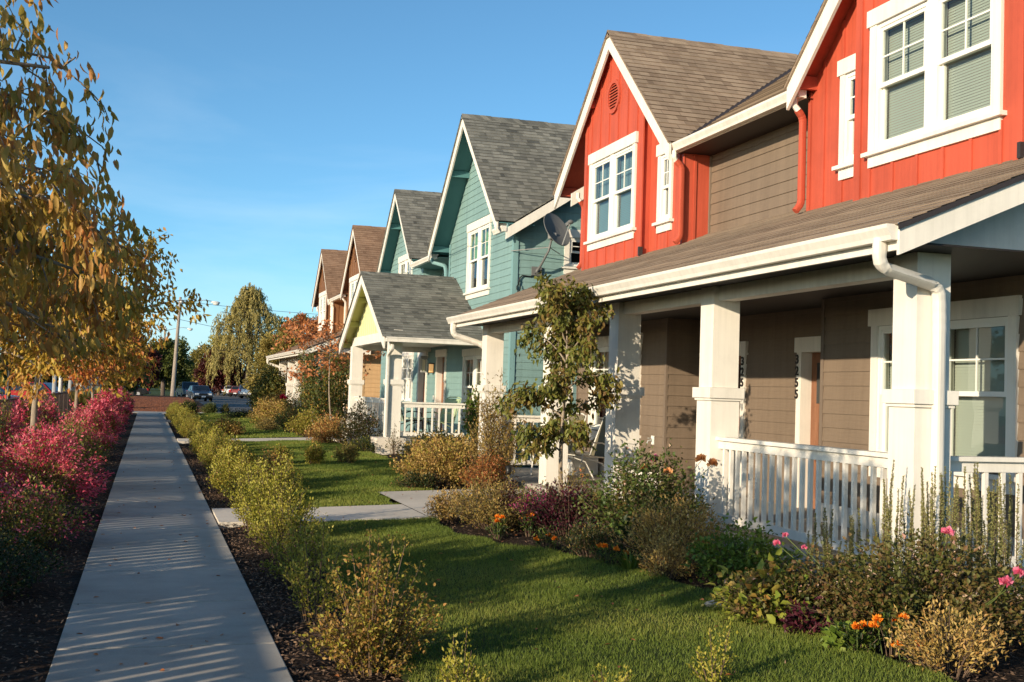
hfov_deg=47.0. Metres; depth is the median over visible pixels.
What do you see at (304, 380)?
shrub
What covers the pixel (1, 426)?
burning bush
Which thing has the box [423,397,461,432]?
porch chair
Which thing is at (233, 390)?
parked car
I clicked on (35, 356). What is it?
street tree
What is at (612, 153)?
window
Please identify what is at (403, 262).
window
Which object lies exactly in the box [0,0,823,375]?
sky
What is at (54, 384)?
bollard post
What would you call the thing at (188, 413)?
hedge shrub
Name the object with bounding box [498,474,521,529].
purple plant
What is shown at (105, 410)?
burning bush
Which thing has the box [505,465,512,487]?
path light
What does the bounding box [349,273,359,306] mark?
window
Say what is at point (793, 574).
rose bush
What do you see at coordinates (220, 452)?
hedge shrub
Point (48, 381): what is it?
tree
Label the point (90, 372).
street tree
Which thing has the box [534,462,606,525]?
coneflower
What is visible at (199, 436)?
hedge shrub
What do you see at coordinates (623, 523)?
green shrub
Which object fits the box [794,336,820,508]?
door
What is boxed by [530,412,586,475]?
porch chair
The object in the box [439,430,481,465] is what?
golden shrub
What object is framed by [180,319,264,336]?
overhead wire
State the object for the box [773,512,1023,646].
rose bush
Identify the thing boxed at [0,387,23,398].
parked car
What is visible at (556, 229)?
satellite dish
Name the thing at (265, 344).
tree
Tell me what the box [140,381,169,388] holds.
tree
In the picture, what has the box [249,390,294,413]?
golden shrub
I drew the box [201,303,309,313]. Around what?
overhead wire
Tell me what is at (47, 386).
parked car
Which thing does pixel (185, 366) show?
round tree
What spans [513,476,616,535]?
purple plant
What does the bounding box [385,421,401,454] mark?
dark shrub
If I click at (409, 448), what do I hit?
golden shrub
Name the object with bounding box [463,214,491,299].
window
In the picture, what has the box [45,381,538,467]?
ground
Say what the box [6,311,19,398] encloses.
lamp post
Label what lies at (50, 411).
burning bush
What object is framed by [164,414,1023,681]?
mulch bed
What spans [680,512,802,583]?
rose bush
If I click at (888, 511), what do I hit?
rosemary
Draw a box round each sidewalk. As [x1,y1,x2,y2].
[45,413,293,681]
[132,411,166,413]
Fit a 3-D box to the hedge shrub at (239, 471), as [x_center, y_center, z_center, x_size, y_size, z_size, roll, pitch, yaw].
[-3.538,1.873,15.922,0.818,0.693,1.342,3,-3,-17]
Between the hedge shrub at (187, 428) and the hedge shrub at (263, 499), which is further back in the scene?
the hedge shrub at (187, 428)
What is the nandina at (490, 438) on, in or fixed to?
on the mulch bed at (1003, 668)
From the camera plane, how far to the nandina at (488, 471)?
18.03 m
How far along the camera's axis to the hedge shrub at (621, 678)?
6.09 m
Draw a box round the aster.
[507,484,565,532]
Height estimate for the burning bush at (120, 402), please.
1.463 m
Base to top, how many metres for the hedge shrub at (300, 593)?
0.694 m
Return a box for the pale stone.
[705,600,720,606]
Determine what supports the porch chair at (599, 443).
on the duplex house at (802, 270)
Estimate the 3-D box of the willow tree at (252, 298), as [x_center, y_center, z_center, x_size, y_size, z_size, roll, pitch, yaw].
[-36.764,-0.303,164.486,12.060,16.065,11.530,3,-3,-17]
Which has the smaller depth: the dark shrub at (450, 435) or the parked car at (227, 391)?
the dark shrub at (450, 435)
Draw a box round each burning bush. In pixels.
[0,386,40,467]
[0,417,113,518]
[0,424,24,477]
[0,472,101,550]
[1,415,107,491]
[4,393,67,446]
[47,409,110,477]
[52,397,123,457]
[79,394,125,443]
[80,389,129,427]
[108,389,131,426]
[109,386,134,413]
[121,386,135,404]
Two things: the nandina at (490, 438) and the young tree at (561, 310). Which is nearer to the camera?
the young tree at (561, 310)
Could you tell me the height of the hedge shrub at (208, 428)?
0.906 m
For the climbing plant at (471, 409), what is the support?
on the mulch bed at (1003, 668)
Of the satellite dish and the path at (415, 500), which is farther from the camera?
the satellite dish
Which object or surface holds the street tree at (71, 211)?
on the mulch bed at (40, 632)
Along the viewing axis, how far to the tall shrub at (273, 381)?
54.12 m
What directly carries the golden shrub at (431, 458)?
on the mulch bed at (1003, 668)
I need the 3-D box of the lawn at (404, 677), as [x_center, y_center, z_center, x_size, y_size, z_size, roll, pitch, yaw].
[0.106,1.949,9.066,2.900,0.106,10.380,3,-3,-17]
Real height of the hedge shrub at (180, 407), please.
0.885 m
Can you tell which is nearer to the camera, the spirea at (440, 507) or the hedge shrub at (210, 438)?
the spirea at (440, 507)
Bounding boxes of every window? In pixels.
[318,290,326,330]
[328,302,332,327]
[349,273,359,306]
[398,254,412,273]
[401,352,413,407]
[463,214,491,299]
[561,229,580,273]
[583,131,638,251]
[588,333,643,439]
[652,144,673,233]
[832,53,855,180]
[860,0,1006,168]
[868,295,1022,494]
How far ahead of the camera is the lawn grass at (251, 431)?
38.92 m
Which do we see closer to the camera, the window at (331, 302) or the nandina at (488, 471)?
the nandina at (488, 471)
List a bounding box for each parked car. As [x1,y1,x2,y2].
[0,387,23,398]
[1,382,57,395]
[128,385,150,394]
[176,382,198,398]
[186,385,212,400]
[222,386,231,395]
[229,386,248,396]
[238,384,251,398]
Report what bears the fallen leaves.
on the sidewalk at (117, 620)
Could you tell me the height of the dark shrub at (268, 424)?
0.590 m
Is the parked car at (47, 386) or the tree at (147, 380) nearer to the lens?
the parked car at (47, 386)
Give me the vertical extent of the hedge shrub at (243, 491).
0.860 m
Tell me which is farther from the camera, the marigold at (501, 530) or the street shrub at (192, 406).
the street shrub at (192, 406)
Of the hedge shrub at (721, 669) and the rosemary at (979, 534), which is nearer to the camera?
the hedge shrub at (721, 669)
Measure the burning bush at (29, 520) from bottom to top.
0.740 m
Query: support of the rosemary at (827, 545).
on the mulch bed at (1003, 668)
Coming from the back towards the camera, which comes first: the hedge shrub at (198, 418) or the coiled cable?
the hedge shrub at (198, 418)
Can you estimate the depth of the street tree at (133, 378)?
50.43 m
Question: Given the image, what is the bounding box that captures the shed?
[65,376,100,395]
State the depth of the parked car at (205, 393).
106.99 m
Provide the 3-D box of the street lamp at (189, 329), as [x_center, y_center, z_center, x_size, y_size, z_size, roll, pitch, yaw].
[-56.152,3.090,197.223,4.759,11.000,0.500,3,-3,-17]
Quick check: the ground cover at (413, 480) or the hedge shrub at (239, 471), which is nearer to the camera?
the hedge shrub at (239, 471)
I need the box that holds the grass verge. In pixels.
[146,394,176,395]
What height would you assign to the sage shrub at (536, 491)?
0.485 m
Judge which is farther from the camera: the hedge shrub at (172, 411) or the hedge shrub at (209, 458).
the hedge shrub at (172, 411)
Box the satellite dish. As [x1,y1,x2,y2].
[511,213,573,275]
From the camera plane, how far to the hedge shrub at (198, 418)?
35.18 m
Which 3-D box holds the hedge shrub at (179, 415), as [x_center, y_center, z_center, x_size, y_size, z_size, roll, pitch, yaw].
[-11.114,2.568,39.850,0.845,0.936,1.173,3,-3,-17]
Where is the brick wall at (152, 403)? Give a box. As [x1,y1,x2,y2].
[87,395,204,411]
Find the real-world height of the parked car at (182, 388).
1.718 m
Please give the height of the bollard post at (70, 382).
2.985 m
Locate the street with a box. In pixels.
[175,390,254,412]
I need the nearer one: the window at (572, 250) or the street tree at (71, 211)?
the street tree at (71, 211)
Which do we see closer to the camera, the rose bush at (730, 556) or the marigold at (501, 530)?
the rose bush at (730, 556)
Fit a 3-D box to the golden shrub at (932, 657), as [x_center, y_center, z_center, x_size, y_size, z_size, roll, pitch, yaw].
[2.502,1.669,6.721,0.804,0.472,0.724,3,-3,-17]
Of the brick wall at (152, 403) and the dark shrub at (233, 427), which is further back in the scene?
the brick wall at (152, 403)
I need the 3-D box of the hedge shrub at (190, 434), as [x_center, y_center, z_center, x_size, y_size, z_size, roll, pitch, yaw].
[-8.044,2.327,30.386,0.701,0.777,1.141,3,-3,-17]
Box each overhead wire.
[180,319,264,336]
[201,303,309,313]
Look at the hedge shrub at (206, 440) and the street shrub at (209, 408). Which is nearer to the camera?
the hedge shrub at (206, 440)
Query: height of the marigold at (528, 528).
0.271 m
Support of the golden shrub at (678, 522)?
on the mulch bed at (1003, 668)
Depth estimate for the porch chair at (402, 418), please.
29.60 m
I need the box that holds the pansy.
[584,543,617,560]
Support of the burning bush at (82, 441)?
on the mulch bed at (40, 632)
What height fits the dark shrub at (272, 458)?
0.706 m
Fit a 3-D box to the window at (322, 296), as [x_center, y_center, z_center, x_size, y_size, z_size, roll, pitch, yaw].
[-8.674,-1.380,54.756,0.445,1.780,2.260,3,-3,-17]
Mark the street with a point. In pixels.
(234, 402)
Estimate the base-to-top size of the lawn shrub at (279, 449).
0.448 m
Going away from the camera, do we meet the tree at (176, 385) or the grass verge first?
the grass verge
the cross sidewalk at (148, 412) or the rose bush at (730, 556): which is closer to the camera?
the rose bush at (730, 556)
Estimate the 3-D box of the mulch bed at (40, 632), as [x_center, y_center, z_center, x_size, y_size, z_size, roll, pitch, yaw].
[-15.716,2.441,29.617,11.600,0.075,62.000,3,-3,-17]
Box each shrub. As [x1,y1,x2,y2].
[0,508,69,601]
[165,402,183,420]
[170,405,182,422]
[171,403,188,427]
[175,409,200,427]
[176,412,200,434]
[177,413,197,438]
[180,399,201,414]
[186,420,204,442]
[188,430,210,454]
[189,418,214,447]
[189,420,217,442]
[193,421,228,454]
[197,427,221,457]
[197,428,237,467]
[198,401,218,412]
[198,430,241,468]
[206,436,256,495]
[206,443,247,476]
[208,415,246,435]
[209,434,267,487]
[210,436,244,466]
[218,407,258,417]
[219,402,230,412]
[221,454,271,504]
[223,453,270,529]
[235,449,314,541]
[241,396,297,423]
[243,480,333,561]
[246,352,285,411]
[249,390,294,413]
[253,416,283,430]
[253,444,301,487]
[259,516,346,582]
[268,443,294,462]
[279,522,349,623]
[283,406,323,436]
[291,520,448,680]
[294,344,320,414]
[294,350,363,423]
[300,409,349,443]
[301,442,328,463]
[332,439,362,463]
[344,434,380,452]
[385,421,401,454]
[388,428,485,486]
[390,430,468,459]
[395,423,462,452]
[435,622,490,681]
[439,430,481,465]
[519,485,563,510]
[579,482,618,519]
[591,663,634,681]
[604,501,689,559]
[610,485,731,569]
[625,526,698,579]
[686,616,738,681]
[884,592,1020,677]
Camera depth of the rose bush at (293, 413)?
37.63 m
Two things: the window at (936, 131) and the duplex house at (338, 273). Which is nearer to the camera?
the window at (936, 131)
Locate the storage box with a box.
[567,451,597,475]
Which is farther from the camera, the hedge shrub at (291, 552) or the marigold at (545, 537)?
the marigold at (545, 537)
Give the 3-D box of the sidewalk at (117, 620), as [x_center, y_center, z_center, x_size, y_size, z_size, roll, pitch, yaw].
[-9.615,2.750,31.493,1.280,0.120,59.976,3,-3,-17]
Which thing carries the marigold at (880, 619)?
on the mulch bed at (1003, 668)
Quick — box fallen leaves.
[77,447,732,681]
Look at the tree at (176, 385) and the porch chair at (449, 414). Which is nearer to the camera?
the porch chair at (449, 414)
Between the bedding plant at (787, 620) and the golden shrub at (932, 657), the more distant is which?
the bedding plant at (787, 620)
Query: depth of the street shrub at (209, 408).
60.30 m
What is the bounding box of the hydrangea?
[703,547,819,626]
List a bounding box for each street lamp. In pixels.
[161,326,192,382]
[170,297,219,395]
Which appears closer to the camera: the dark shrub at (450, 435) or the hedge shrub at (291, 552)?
the hedge shrub at (291, 552)
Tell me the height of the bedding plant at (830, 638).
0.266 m
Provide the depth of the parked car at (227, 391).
161.83 m
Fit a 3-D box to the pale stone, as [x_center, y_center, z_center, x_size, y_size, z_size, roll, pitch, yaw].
[1.472,1.930,8.612,0.148,0.066,0.097,3,-3,-24]
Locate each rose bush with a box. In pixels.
[271,393,310,432]
[329,395,383,447]
[571,438,717,542]
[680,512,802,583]
[701,544,886,629]
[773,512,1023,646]
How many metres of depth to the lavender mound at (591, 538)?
11.19 m
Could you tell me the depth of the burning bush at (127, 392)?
54.48 m
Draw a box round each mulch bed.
[0,413,136,681]
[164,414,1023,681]
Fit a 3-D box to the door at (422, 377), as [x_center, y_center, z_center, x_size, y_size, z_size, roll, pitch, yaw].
[-2.575,1.464,34.761,0.250,2.300,1.210,3,-3,-17]
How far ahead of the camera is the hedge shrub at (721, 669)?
6.40 m
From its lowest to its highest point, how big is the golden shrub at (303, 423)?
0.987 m
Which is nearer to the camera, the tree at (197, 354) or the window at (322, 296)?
the window at (322, 296)
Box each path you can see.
[177,437,339,443]
[212,504,427,528]
[380,489,545,517]
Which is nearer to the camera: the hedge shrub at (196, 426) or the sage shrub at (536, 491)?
the sage shrub at (536, 491)
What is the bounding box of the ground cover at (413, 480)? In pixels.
[389,469,441,489]
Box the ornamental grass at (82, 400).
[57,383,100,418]
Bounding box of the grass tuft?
[612,549,647,569]
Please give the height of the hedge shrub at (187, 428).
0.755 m
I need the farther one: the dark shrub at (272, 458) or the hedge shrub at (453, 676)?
the dark shrub at (272, 458)
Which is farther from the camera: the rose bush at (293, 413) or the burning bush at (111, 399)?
the rose bush at (293, 413)
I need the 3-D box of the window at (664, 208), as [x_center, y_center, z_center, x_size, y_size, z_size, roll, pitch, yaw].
[2.588,-2.452,18.814,0.445,1.440,0.660,3,-3,-17]
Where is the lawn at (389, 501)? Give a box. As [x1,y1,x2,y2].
[240,442,431,506]
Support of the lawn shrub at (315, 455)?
on the lawn at (389, 501)
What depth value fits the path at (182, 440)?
33.09 m
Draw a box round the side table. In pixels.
[406,417,435,436]
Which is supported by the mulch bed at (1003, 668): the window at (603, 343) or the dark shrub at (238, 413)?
the dark shrub at (238, 413)
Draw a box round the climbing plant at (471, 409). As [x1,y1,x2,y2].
[458,376,480,448]
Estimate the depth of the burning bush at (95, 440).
19.82 m
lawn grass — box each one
[195,413,301,438]
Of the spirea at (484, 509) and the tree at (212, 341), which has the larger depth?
the tree at (212, 341)
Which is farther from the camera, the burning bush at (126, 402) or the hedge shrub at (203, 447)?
the burning bush at (126, 402)
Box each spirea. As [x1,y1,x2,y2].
[424,485,468,522]
[442,470,545,530]
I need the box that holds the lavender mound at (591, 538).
[553,511,628,557]
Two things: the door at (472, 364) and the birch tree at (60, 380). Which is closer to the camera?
the door at (472, 364)
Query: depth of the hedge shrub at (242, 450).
18.29 m
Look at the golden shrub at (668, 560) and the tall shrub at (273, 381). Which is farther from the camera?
the tall shrub at (273, 381)
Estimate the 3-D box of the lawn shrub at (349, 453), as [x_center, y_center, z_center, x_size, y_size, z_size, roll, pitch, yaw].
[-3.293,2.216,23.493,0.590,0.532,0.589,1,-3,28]
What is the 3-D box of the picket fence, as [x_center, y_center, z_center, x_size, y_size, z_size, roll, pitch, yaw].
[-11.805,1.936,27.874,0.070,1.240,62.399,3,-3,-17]
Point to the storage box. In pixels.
(593, 466)
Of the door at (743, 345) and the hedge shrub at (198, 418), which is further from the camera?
the hedge shrub at (198, 418)
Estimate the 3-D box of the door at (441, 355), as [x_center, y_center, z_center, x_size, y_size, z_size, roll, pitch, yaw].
[-1.896,1.389,32.564,0.250,2.300,1.210,3,-3,-17]
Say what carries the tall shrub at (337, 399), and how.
on the mulch bed at (1003, 668)
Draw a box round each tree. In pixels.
[0,0,160,367]
[0,146,211,480]
[0,313,68,388]
[3,248,155,427]
[32,334,73,391]
[42,283,151,402]
[70,334,140,391]
[87,333,144,387]
[101,338,152,394]
[118,332,162,394]
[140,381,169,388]
[148,335,195,395]
[165,368,204,389]
[188,341,240,384]
[193,348,245,394]
[204,283,286,393]
[208,334,233,345]
[241,325,305,396]
[271,312,386,419]
[271,314,314,335]
[281,311,317,361]
[493,271,622,498]
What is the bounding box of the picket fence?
[0,389,81,451]
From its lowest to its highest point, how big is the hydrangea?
0.609 m
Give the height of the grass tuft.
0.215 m
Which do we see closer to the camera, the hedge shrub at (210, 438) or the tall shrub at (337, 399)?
the hedge shrub at (210, 438)
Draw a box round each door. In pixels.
[416,352,427,428]
[433,349,446,432]
[460,348,481,424]
[738,341,748,496]
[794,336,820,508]
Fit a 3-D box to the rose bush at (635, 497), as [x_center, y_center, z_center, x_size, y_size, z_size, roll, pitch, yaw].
[1.409,1.556,12.277,1.530,1.107,1.557,3,-3,-17]
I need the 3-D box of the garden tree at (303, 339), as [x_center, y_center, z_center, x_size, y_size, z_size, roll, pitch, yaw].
[-5.588,0.885,35.444,3.084,4.051,4.300,1,-3,10]
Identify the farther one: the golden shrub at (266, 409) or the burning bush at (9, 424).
the golden shrub at (266, 409)
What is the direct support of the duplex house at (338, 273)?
on the ground at (156, 391)
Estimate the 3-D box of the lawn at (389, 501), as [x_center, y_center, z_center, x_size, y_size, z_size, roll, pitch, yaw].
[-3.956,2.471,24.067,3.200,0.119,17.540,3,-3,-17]
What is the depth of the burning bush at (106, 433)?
23.79 m
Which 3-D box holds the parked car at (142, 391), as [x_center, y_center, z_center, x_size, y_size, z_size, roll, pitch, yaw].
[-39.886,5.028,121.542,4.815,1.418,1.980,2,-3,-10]
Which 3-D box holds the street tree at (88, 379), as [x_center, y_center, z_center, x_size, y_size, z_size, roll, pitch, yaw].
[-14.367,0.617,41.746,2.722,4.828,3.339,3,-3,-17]
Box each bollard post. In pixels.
[52,375,56,392]
[68,380,72,389]
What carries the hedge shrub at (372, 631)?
on the mulch bed at (1003, 668)
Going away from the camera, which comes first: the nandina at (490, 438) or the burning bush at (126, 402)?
the nandina at (490, 438)
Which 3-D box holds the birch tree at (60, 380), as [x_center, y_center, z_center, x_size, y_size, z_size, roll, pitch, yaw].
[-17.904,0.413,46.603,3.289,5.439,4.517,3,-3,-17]
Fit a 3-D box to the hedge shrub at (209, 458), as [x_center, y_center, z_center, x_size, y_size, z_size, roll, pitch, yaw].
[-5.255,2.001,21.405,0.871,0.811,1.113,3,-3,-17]
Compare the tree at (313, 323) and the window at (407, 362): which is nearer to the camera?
the window at (407, 362)
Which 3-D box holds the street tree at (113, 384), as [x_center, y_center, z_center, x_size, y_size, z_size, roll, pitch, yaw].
[-11.802,0.450,32.774,3.148,4.529,2.718,3,-3,-29]
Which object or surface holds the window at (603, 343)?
in the duplex house at (802, 270)
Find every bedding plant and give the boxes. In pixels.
[772,596,833,634]
[818,615,877,653]
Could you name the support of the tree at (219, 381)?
on the ground at (156, 391)
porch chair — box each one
[400,409,422,436]
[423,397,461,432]
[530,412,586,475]
[568,416,605,482]
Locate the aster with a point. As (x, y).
(527, 499)
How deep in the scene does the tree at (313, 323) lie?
86.71 m
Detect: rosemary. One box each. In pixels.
[802,507,861,579]
[871,460,944,587]
[924,463,1023,625]
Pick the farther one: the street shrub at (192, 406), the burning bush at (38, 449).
the street shrub at (192, 406)
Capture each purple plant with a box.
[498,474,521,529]
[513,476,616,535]
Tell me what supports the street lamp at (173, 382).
on the grass verge
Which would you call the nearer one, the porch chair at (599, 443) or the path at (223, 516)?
the path at (223, 516)
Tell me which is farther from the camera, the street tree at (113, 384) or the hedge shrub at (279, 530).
the street tree at (113, 384)
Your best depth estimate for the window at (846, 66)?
13.90 m
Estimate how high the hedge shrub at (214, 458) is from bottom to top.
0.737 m
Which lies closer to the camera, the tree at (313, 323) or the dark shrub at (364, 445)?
the dark shrub at (364, 445)
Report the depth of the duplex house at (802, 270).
13.19 m
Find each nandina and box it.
[456,449,508,488]
[459,369,526,487]
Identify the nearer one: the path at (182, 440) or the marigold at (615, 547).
the marigold at (615, 547)
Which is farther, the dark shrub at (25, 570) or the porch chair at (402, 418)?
the porch chair at (402, 418)
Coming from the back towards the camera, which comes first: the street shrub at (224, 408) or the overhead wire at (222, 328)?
the overhead wire at (222, 328)
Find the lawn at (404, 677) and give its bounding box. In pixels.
[301,518,947,681]
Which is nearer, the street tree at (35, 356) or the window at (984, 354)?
the window at (984, 354)
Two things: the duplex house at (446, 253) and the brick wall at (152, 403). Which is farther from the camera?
the brick wall at (152, 403)
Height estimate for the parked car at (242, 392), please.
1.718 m
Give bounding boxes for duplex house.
[266,225,385,425]
[338,113,583,459]
[446,0,1023,598]
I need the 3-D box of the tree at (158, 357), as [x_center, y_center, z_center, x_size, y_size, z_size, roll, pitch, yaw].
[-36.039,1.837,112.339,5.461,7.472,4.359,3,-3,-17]
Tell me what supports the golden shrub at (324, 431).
on the mulch bed at (1003, 668)
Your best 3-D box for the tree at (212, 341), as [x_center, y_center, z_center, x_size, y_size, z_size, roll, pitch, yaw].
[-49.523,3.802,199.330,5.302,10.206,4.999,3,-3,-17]
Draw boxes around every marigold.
[484,514,510,539]
[517,512,539,536]
[532,524,559,548]
[594,537,629,564]
[833,620,881,653]
[870,603,909,656]
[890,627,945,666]
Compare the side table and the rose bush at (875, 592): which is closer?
the rose bush at (875, 592)
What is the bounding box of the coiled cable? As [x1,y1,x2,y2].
[516,273,535,291]
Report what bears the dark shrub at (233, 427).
on the mulch bed at (1003, 668)
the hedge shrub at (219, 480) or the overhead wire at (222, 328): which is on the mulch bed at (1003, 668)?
the hedge shrub at (219, 480)

